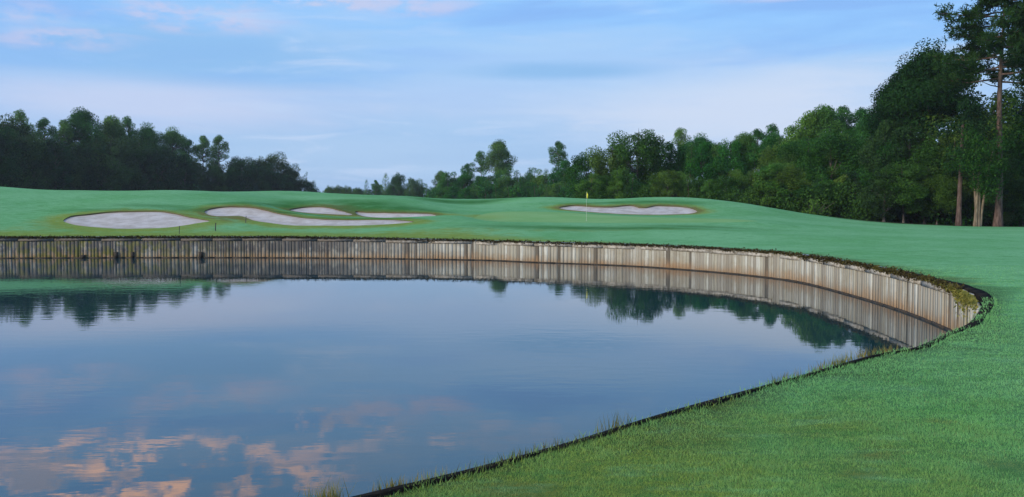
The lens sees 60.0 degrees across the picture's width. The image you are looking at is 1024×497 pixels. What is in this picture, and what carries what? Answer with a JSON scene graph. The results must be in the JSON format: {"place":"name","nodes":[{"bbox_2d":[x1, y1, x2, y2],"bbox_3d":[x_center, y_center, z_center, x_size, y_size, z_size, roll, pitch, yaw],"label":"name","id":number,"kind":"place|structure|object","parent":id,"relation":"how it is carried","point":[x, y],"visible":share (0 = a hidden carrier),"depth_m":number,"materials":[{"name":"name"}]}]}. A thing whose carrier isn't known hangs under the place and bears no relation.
{"place":"outdoors","nodes":[
{"label":"outdoors","id":0,"kind":"place"},
{"bbox_2d":[0,258,948,496],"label":"pond water","id":1,"kind":"structure","parent":0,"point":[206,377],"depth_m":16.53,"materials":[{"name":"teal liquid"}]},
{"bbox_2d":[468,151,490,175],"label":"tree","id":2,"kind":"object","parent":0,"point":[480,156],"visible":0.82,"depth_m":278.05,"materials":[{"name":"green plant"}]},
{"bbox_2d":[0,187,1023,496],"bbox_3d":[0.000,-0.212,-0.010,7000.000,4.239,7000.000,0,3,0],"label":"ground","id":3,"kind":"structure","parent":0,"point":[934,249],"depth_m":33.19,"materials":[{"name":"green plant"}]},
{"bbox_2d":[0,126,33,187],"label":"oak tree","id":4,"kind":"object","parent":3,"relation":"on","point":[3,182],"visible":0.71,"depth_m":218.43,"materials":[{"name":"green plant"}]},
{"bbox_2d":[0,113,34,167],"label":"oak tree","id":5,"kind":"object","parent":3,"relation":"on","point":[16,127],"visible":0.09,"depth_m":232.98,"materials":[{"name":"green plant"}]},
{"bbox_2d":[8,109,35,134],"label":"pine tree","id":6,"kind":"object","parent":3,"relation":"on","point":[18,114],"visible":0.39,"depth_m":237.31,"materials":[{"name":"green plant"}]},
{"bbox_2d":[2,131,57,189],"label":"oak tree","id":7,"kind":"object","parent":3,"relation":"on","point":[38,150],"visible":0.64,"depth_m":223.47,"materials":[{"name":"green plant"}]},
{"bbox_2d":[34,117,58,142],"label":"pine tree","id":8,"kind":"object","parent":3,"relation":"on","point":[42,125],"visible":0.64,"depth_m":242.76,"materials":[{"name":"green plant"}]},
{"bbox_2d":[30,139,70,189],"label":"oak tree","id":9,"kind":"object","parent":3,"relation":"on","point":[59,180],"visible":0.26,"depth_m":230.81,"materials":[{"name":"green plant"}]},
{"bbox_2d":[32,137,75,189],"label":"broadleaf tree","id":10,"kind":"object","parent":3,"relation":"on","point":[66,162],"visible":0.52,"depth_m":232.16,"materials":[{"name":"green plant"}]},
{"bbox_2d":[52,119,78,149],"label":"pine tree","id":11,"kind":"object","parent":3,"relation":"on","point":[64,124],"visible":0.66,"depth_m":248.20,"materials":[{"name":"green plant"}]},
{"bbox_2d":[47,148,88,189],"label":"oak tree","id":12,"kind":"object","parent":3,"relation":"on","point":[77,178],"visible":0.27,"depth_m":239.01,"materials":[{"name":"green plant"}]},
{"bbox_2d":[56,142,104,190],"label":"oak tree","id":13,"kind":"object","parent":3,"relation":"on","point":[80,151],"visible":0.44,"depth_m":240.99,"materials":[{"name":"green plant"}]},
{"bbox_2d":[57,106,106,151],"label":"pine tree","id":14,"kind":"object","parent":3,"relation":"on","point":[81,122],"visible":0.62,"depth_m":252.10,"materials":[{"name":"green plant"}]},
{"bbox_2d":[75,134,116,190],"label":"broadleaf tree","id":15,"kind":"object","parent":3,"relation":"on","point":[97,155],"visible":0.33,"depth_m":243.14,"materials":[{"name":"green plant"}]},
{"bbox_2d":[87,135,141,190],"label":"oak tree","id":16,"kind":"object","parent":3,"relation":"on","point":[118,152],"visible":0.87,"depth_m":244.66,"materials":[{"name":"green plant"}]},
{"bbox_2d":[95,115,135,162],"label":"pine tree","id":17,"kind":"object","parent":3,"relation":"on","point":[111,126],"visible":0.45,"depth_m":261.16,"materials":[{"name":"green plant"}]},
{"bbox_2d":[102,136,157,190],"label":"oak tree","id":18,"kind":"object","parent":3,"relation":"on","point":[133,146],"visible":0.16,"depth_m":255.69,"materials":[{"name":"green plant"}]},
{"bbox_2d":[120,115,141,147],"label":"pine tree","id":19,"kind":"object","parent":3,"relation":"on","point":[127,123],"visible":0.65,"depth_m":267.21,"materials":[{"name":"green plant"}]},
{"bbox_2d":[63,211,209,228],"bbox_3d":[-25.910,-1.954,60.383,9.703,1.218,6.570,2,3,37],"label":"sand bunker","id":20,"kind":"object","parent":3,"relation":"on","point":[135,219],"visible":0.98,"depth_m":60.86},
{"bbox_2d":[124,135,161,190],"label":"broadleaf tree","id":21,"kind":"object","parent":3,"relation":"on","point":[149,170],"visible":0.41,"depth_m":254.46,"materials":[{"name":"green plant"}]},
{"bbox_2d":[132,121,164,150],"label":"pine tree","id":22,"kind":"object","parent":3,"relation":"on","point":[149,134],"visible":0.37,"depth_m":271.30,"materials":[{"name":"green plant"}]},
{"bbox_2d":[140,141,180,189],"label":"oak tree","id":23,"kind":"object","parent":3,"relation":"on","point":[155,160],"visible":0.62,"depth_m":260.73,"materials":[{"name":"green plant"}]},
{"bbox_2d":[152,125,190,166],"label":"pine tree","id":24,"kind":"object","parent":3,"relation":"on","point":[171,139],"visible":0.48,"depth_m":278.73,"materials":[{"name":"green plant"}]},
{"bbox_2d":[173,154,202,190],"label":"broadleaf tree","id":25,"kind":"object","parent":3,"relation":"on","point":[186,167],"visible":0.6,"depth_m":267.55,"materials":[{"name":"green plant"}]},
{"bbox_2d":[179,157,214,190],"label":"oak tree","id":26,"kind":"object","parent":3,"relation":"on","point":[198,166],"visible":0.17,"depth_m":275.43,"materials":[{"name":"green plant"}]},
{"bbox_2d":[192,135,214,174],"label":"pine tree","id":27,"kind":"object","parent":3,"relation":"on","point":[204,144],"visible":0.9,"depth_m":287.50,"materials":[{"name":"green plant"}]},
{"bbox_2d":[196,163,229,191],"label":"oak tree","id":28,"kind":"object","parent":3,"relation":"on","point":[218,174],"visible":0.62,"depth_m":276.33,"materials":[{"name":"green plant"}]},
{"bbox_2d":[208,134,229,182],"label":"pine tree","id":29,"kind":"object","parent":3,"relation":"on","point":[217,140],"visible":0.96,"depth_m":292.07,"materials":[{"name":"green plant"}]},
{"bbox_2d":[224,156,261,191],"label":"oak tree","id":30,"kind":"object","parent":3,"relation":"on","point":[238,172],"visible":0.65,"depth_m":282.65,"materials":[{"name":"green plant"}]},
{"bbox_2d":[244,165,272,190],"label":"oak tree","id":31,"kind":"object","parent":3,"relation":"on","point":[261,179],"visible":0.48,"depth_m":292.18,"materials":[{"name":"green plant"}]},
{"bbox_2d":[263,163,286,190],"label":"broadleaf tree","id":32,"kind":"object","parent":3,"relation":"on","point":[272,173],"visible":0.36,"depth_m":295.94,"materials":[{"name":"green plant"}]},
{"bbox_2d":[259,151,291,190],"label":"oak tree","id":33,"kind":"object","parent":3,"relation":"on","point":[280,166],"visible":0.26,"depth_m":306.42,"materials":[{"name":"green plant"}]},
{"bbox_2d":[266,174,296,190],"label":"oak tree","id":34,"kind":"object","parent":3,"relation":"on","point":[287,183],"visible":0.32,"depth_m":298.33,"materials":[{"name":"green plant"}]},
{"bbox_2d":[285,178,318,191],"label":"oak tree","id":35,"kind":"object","parent":3,"relation":"on","point":[303,185],"visible":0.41,"depth_m":303.64,"materials":[{"name":"green plant"}]},
{"bbox_2d":[204,206,413,225],"bbox_3d":[-15.431,-2.308,62.947,16.870,1.414,5.048,1,3,24],"label":"sand bunker","id":36,"kind":"object","parent":3,"relation":"on","point":[258,214],"visible":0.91,"depth_m":62.85},
{"bbox_2d":[289,206,352,214],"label":"sand bunker","id":37,"kind":"object","parent":3,"relation":"on","point":[318,209],"visible":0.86,"depth_m":73.37},
{"bbox_2d":[355,211,435,217],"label":"sand bunker","id":38,"kind":"object","parent":3,"relation":"on","point":[382,214],"visible":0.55,"depth_m":72.67},
{"bbox_2d":[385,172,406,195],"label":"oak tree","id":39,"kind":"object","parent":3,"relation":"on","point":[396,186],"visible":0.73,"depth_m":387.39,"materials":[{"name":"green plant"}]},
{"bbox_2d":[404,177,423,196],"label":"oak tree","id":40,"kind":"object","parent":3,"relation":"on","point":[413,185],"visible":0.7,"depth_m":382.86,"materials":[{"name":"green plant"}]},
{"bbox_2d":[436,172,456,198],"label":"broadleaf tree","id":41,"kind":"object","parent":3,"relation":"on","point":[443,184],"visible":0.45,"depth_m":256.41,"materials":[{"name":"green plant"}]},
{"bbox_2d":[453,168,471,198],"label":"broadleaf tree","id":42,"kind":"object","parent":3,"relation":"on","point":[464,181],"visible":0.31,"depth_m":254.69,"materials":[{"name":"green plant"}]},
{"bbox_2d":[354,182,575,198],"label":"undergrowth","id":43,"kind":"object","parent":3,"relation":"on","point":[430,194],"visible":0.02,"depth_m":235.51,"materials":[{"name":"green plant"}]},
{"bbox_2d":[0,237,993,496],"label":"retaining wall","id":44,"kind":"structure","parent":3,"relation":"on","point":[926,301],"depth_m":42.85,"materials":[{"name":"brown wood"}]},
{"bbox_2d":[0,234,963,294],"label":"overhanging weeds","id":45,"kind":"object","parent":44,"relation":"on","point":[905,274],"visible":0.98,"depth_m":40.70,"materials":[{"name":"green plant"}]},
{"bbox_2d":[925,279,977,317],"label":"creeping weeds","id":46,"kind":"object","parent":44,"relation":"attached to","point":[965,297],"visible":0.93,"depth_m":18.58,"materials":[{"name":"green plant"}]},
{"bbox_2d":[480,138,517,175],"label":"pine tree","id":47,"kind":"object","parent":3,"relation":"on","point":[496,161],"visible":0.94,"depth_m":272.25,"materials":[{"name":"green plant"}]},
{"bbox_2d":[548,141,567,165],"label":"pine tree","id":48,"kind":"object","parent":3,"relation":"on","point":[559,154],"visible":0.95,"depth_m":238.41,"materials":[{"name":"green plant"}]},
{"bbox_2d":[551,160,569,186],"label":"broadleaf tree","id":49,"kind":"object","parent":3,"relation":"on","point":[560,169],"visible":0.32,"depth_m":234.44,"materials":[{"name":"green plant"}]},
{"bbox_2d":[564,152,606,197],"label":"oak tree","id":50,"kind":"object","parent":3,"relation":"on","point":[578,165],"visible":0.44,"depth_m":138.27,"materials":[{"name":"green plant"}]},
{"bbox_2d":[573,173,605,198],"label":"broadleaf tree","id":51,"kind":"object","parent":3,"relation":"on","point":[583,184],"visible":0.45,"depth_m":125.35,"materials":[{"name":"green plant"}]},
{"bbox_2d":[474,211,752,222],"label":"putting green","id":52,"kind":"object","parent":3,"relation":"on","point":[556,217],"visible":0.99,"depth_m":68.62,"materials":[{"name":"green plant"}]},
{"bbox_2d":[584,143,642,191],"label":"oak tree","id":53,"kind":"object","parent":3,"relation":"on","point":[602,165],"visible":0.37,"depth_m":134.93,"materials":[{"name":"green plant"}]},
{"bbox_2d":[604,170,631,198],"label":"broadleaf tree","id":54,"kind":"object","parent":3,"relation":"on","point":[619,181],"visible":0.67,"depth_m":123.90,"materials":[{"name":"green plant"}]},
{"bbox_2d":[559,205,696,214],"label":"sand bunker","id":55,"kind":"object","parent":3,"relation":"on","point":[650,210],"visible":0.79,"depth_m":84.15},
{"bbox_2d":[605,129,675,195],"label":"oak tree","id":56,"kind":"object","parent":3,"relation":"on","point":[640,146],"visible":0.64,"depth_m":132.57,"materials":[{"name":"green plant"}]},
{"bbox_2d":[633,140,689,193],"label":"oak tree","id":57,"kind":"object","parent":3,"relation":"on","point":[669,146],"visible":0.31,"depth_m":135.78,"materials":[{"name":"green plant"}]},
{"bbox_2d":[648,169,683,196],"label":"oak tree","id":58,"kind":"object","parent":3,"relation":"on","point":[668,179],"visible":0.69,"depth_m":120.73,"materials":[{"name":"green plant"}]},
{"bbox_2d":[671,127,691,156],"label":"pine tree","id":59,"kind":"object","parent":3,"relation":"on","point":[677,139],"visible":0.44,"depth_m":163.58,"materials":[{"name":"green plant"}]},
{"bbox_2d":[682,141,721,189],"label":"broadleaf tree","id":60,"kind":"object","parent":3,"relation":"on","point":[698,159],"visible":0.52,"depth_m":132.92,"materials":[{"name":"green plant"}]},
{"bbox_2d":[697,179,718,198],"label":"broadleaf tree","id":61,"kind":"object","parent":3,"relation":"on","point":[707,187],"visible":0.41,"depth_m":118.24,"materials":[{"name":"green plant"}]},
{"bbox_2d":[710,175,742,200],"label":"oak tree","id":62,"kind":"object","parent":3,"relation":"on","point":[724,184],"visible":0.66,"depth_m":117.09,"materials":[{"name":"green plant"}]},
{"bbox_2d":[710,140,752,189],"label":"broadleaf tree","id":63,"kind":"object","parent":3,"relation":"on","point":[724,161],"visible":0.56,"depth_m":129.61,"materials":[{"name":"green plant"}]},
{"bbox_2d":[725,169,752,192],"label":"broadleaf tree","id":64,"kind":"object","parent":3,"relation":"on","point":[737,173],"visible":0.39,"depth_m":118.03,"materials":[{"name":"green plant"}]},
{"bbox_2d":[728,132,762,173],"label":"pine tree","id":65,"kind":"object","parent":3,"relation":"on","point":[744,139],"visible":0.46,"depth_m":131.33,"materials":[{"name":"green plant"}]},
{"bbox_2d":[739,142,765,186],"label":"broadleaf tree","id":66,"kind":"object","parent":3,"relation":"on","point":[751,158],"visible":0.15,"depth_m":129.55,"materials":[{"name":"green plant"}]},
{"bbox_2d":[567,179,949,223],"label":"undergrowth","id":67,"kind":"object","parent":3,"relation":"on","point":[862,211],"visible":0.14,"depth_m":99.92,"materials":[{"name":"green plant"}]},
{"bbox_2d":[750,132,782,166],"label":"pine tree","id":68,"kind":"object","parent":3,"relation":"on","point":[770,140],"visible":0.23,"depth_m":129.07,"materials":[{"name":"green plant"}]},
{"bbox_2d":[745,170,788,207],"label":"broadleaf tree","id":69,"kind":"object","parent":3,"relation":"on","point":[754,195],"visible":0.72,"depth_m":104.62,"materials":[{"name":"green plant"}]},
{"bbox_2d":[747,144,792,187],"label":"oak tree","id":70,"kind":"object","parent":3,"relation":"on","point":[769,157],"visible":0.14,"depth_m":116.59,"materials":[{"name":"green plant"}]},
{"bbox_2d":[755,163,798,208],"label":"broadleaf tree","id":71,"kind":"object","parent":3,"relation":"on","point":[784,191],"visible":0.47,"depth_m":104.21,"materials":[{"name":"green plant"}]},
{"bbox_2d":[767,145,803,173],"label":"pine tree","id":72,"kind":"object","parent":3,"relation":"on","point":[786,158],"visible":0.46,"depth_m":113.90,"materials":[{"name":"green plant"}]},
{"bbox_2d":[764,163,813,206],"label":"oak tree","id":73,"kind":"object","parent":3,"relation":"on","point":[790,176],"visible":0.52,"depth_m":103.54,"materials":[{"name":"green plant"}]},
{"bbox_2d":[781,183,821,211],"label":"broadleaf tree","id":74,"kind":"object","parent":3,"relation":"on","point":[798,191],"visible":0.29,"depth_m":102.62,"materials":[{"name":"green plant"}]},
{"bbox_2d":[774,136,830,183],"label":"oak tree","id":75,"kind":"object","parent":3,"relation":"on","point":[805,147],"visible":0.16,"depth_m":113.08,"materials":[{"name":"green plant"}]},
{"bbox_2d":[780,110,824,149],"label":"broadleaf tree","id":76,"kind":"object","parent":3,"relation":"on","point":[806,119],"visible":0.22,"depth_m":124.40,"materials":[{"name":"green plant"}]},
{"bbox_2d":[802,199,834,215],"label":"shrub","id":77,"kind":"object","parent":3,"relation":"on","point":[813,210],"visible":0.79,"depth_m":95.52,"materials":[{"name":"green plant"}]},
{"bbox_2d":[794,103,849,150],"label":"pine tree","id":78,"kind":"object","parent":3,"relation":"on","point":[828,118],"visible":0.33,"depth_m":123.79,"materials":[{"name":"green plant"}]},
{"bbox_2d":[801,181,848,215],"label":"oak tree","id":79,"kind":"object","parent":3,"relation":"on","point":[832,196],"visible":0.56,"depth_m":100.48,"materials":[{"name":"green plant"}]},
{"bbox_2d":[795,128,865,182],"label":"oak tree","id":80,"kind":"object","parent":3,"relation":"on","point":[831,140],"visible":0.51,"depth_m":109.39,"materials":[{"name":"green plant"}]},
{"bbox_2d":[824,132,855,177],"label":"pine tree","id":81,"kind":"object","parent":3,"relation":"on","point":[833,160],"visible":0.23,"depth_m":111.02,"materials":[{"name":"green plant"}]},
{"bbox_2d":[840,170,866,218],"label":"broadleaf tree","id":82,"kind":"object","parent":3,"relation":"on","point":[851,174],"visible":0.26,"depth_m":99.98,"materials":[{"name":"green plant"}]},
{"bbox_2d":[843,107,867,138],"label":"pine tree","id":83,"kind":"object","parent":3,"relation":"on","point":[857,116],"visible":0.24,"depth_m":126.98,"materials":[{"name":"green plant"}]},
{"bbox_2d":[846,106,875,142],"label":"pine tree","id":84,"kind":"object","parent":3,"relation":"on","point":[860,128],"visible":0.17,"depth_m":121.34,"materials":[{"name":"green plant"}]},
{"bbox_2d":[854,119,907,221],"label":"broadleaf tree","id":85,"kind":"object","parent":3,"relation":"on","point":[881,134],"visible":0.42,"depth_m":96.36,"materials":[{"name":"green plant"}]},
{"bbox_2d":[857,166,917,221],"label":"broadleaf tree","id":86,"kind":"object","parent":3,"relation":"on","point":[884,211],"visible":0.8,"depth_m":90.07,"materials":[{"name":"green plant"}]},
{"bbox_2d":[856,134,926,221],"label":"oak tree","id":87,"kind":"object","parent":3,"relation":"on","point":[866,174],"visible":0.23,"depth_m":95.30,"materials":[{"name":"green plant"}]},
{"bbox_2d":[861,76,935,221],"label":"pine tree","id":88,"kind":"object","parent":3,"relation":"on","point":[876,110],"visible":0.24,"depth_m":99.65,"materials":[{"name":"green plant"}]},
{"bbox_2d":[866,162,932,222],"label":"oak tree","id":89,"kind":"object","parent":3,"relation":"on","point":[919,193],"visible":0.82,"depth_m":89.12,"materials":[{"name":"green plant"}]},
{"bbox_2d":[869,125,944,222],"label":"broadleaf tree","id":90,"kind":"object","parent":3,"relation":"on","point":[905,134],"visible":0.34,"depth_m":94.00,"materials":[{"name":"green plant"}]},
{"bbox_2d":[870,51,955,222],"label":"pine tree","id":91,"kind":"object","parent":3,"relation":"on","point":[901,74],"visible":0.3,"depth_m":98.00,"materials":[{"name":"green plant"}]},
{"bbox_2d":[901,166,954,223],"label":"broadleaf tree","id":92,"kind":"object","parent":3,"relation":"on","point":[919,202],"visible":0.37,"depth_m":90.15,"materials":[{"name":"green plant"}]},
{"bbox_2d":[882,37,976,133],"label":"pine tree","id":93,"kind":"object","parent":3,"relation":"on","point":[923,84],"visible":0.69,"depth_m":95.62,"materials":[{"name":"green plant"}]},
{"bbox_2d":[896,136,967,222],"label":"oak tree","id":94,"kind":"object","parent":3,"relation":"on","point":[926,154],"visible":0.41,"depth_m":91.52,"materials":[{"name":"green plant"}]},
{"bbox_2d":[914,174,969,224],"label":"oak tree","id":95,"kind":"object","parent":3,"relation":"on","point":[946,187],"visible":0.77,"depth_m":88.63,"materials":[{"name":"green plant"}]},
{"bbox_2d":[911,70,992,180],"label":"broadleaf tree","id":96,"kind":"object","parent":3,"relation":"on","point":[982,107],"visible":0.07,"depth_m":95.60,"materials":[{"name":"green plant"}]},
{"bbox_2d":[927,134,995,223],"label":"oak tree","id":97,"kind":"object","parent":3,"relation":"on","point":[971,193],"visible":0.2,"depth_m":91.45,"materials":[{"name":"green plant"}]},
{"bbox_2d":[928,95,1003,225],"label":"broadleaf tree","id":98,"kind":"object","parent":3,"relation":"on","point":[969,119],"visible":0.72,"depth_m":85.90,"materials":[{"name":"green plant"}]},
{"bbox_2d":[911,193,1023,225],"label":"undergrowth","id":99,"kind":"object","parent":3,"relation":"on","point":[968,215],"visible":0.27,"depth_m":90.28,"materials":[{"name":"green plant"}]},
{"bbox_2d":[923,0,1023,226],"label":"pine tree","id":100,"kind":"object","parent":3,"relation":"on","point":[983,44],"visible":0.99,"depth_m":85.25,"materials":[{"name":"green plant"}]},
{"bbox_2d":[944,124,1015,226],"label":"broadleaf tree","id":101,"kind":"object","parent":3,"relation":"on","point":[991,168],"visible":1,"depth_m":83.90,"materials":[{"name":"green plant"}]},
{"bbox_2d":[948,88,1023,225],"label":"broadleaf tree","id":102,"kind":"object","parent":3,"relation":"on","point":[1010,98],"visible":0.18,"depth_m":91.99,"materials":[{"name":"green plant"}]},
{"bbox_2d":[972,158,1023,224],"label":"broadleaf tree","id":103,"kind":"object","parent":3,"relation":"on","point":[1019,185],"visible":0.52,"depth_m":88.04,"materials":[{"name":"green plant"}]},
{"bbox_2d":[984,123,1023,223],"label":"oak tree","id":104,"kind":"object","parent":3,"relation":"on","point":[1012,154],"visible":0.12,"depth_m":90.19,"materials":[{"name":"green plant"}]},
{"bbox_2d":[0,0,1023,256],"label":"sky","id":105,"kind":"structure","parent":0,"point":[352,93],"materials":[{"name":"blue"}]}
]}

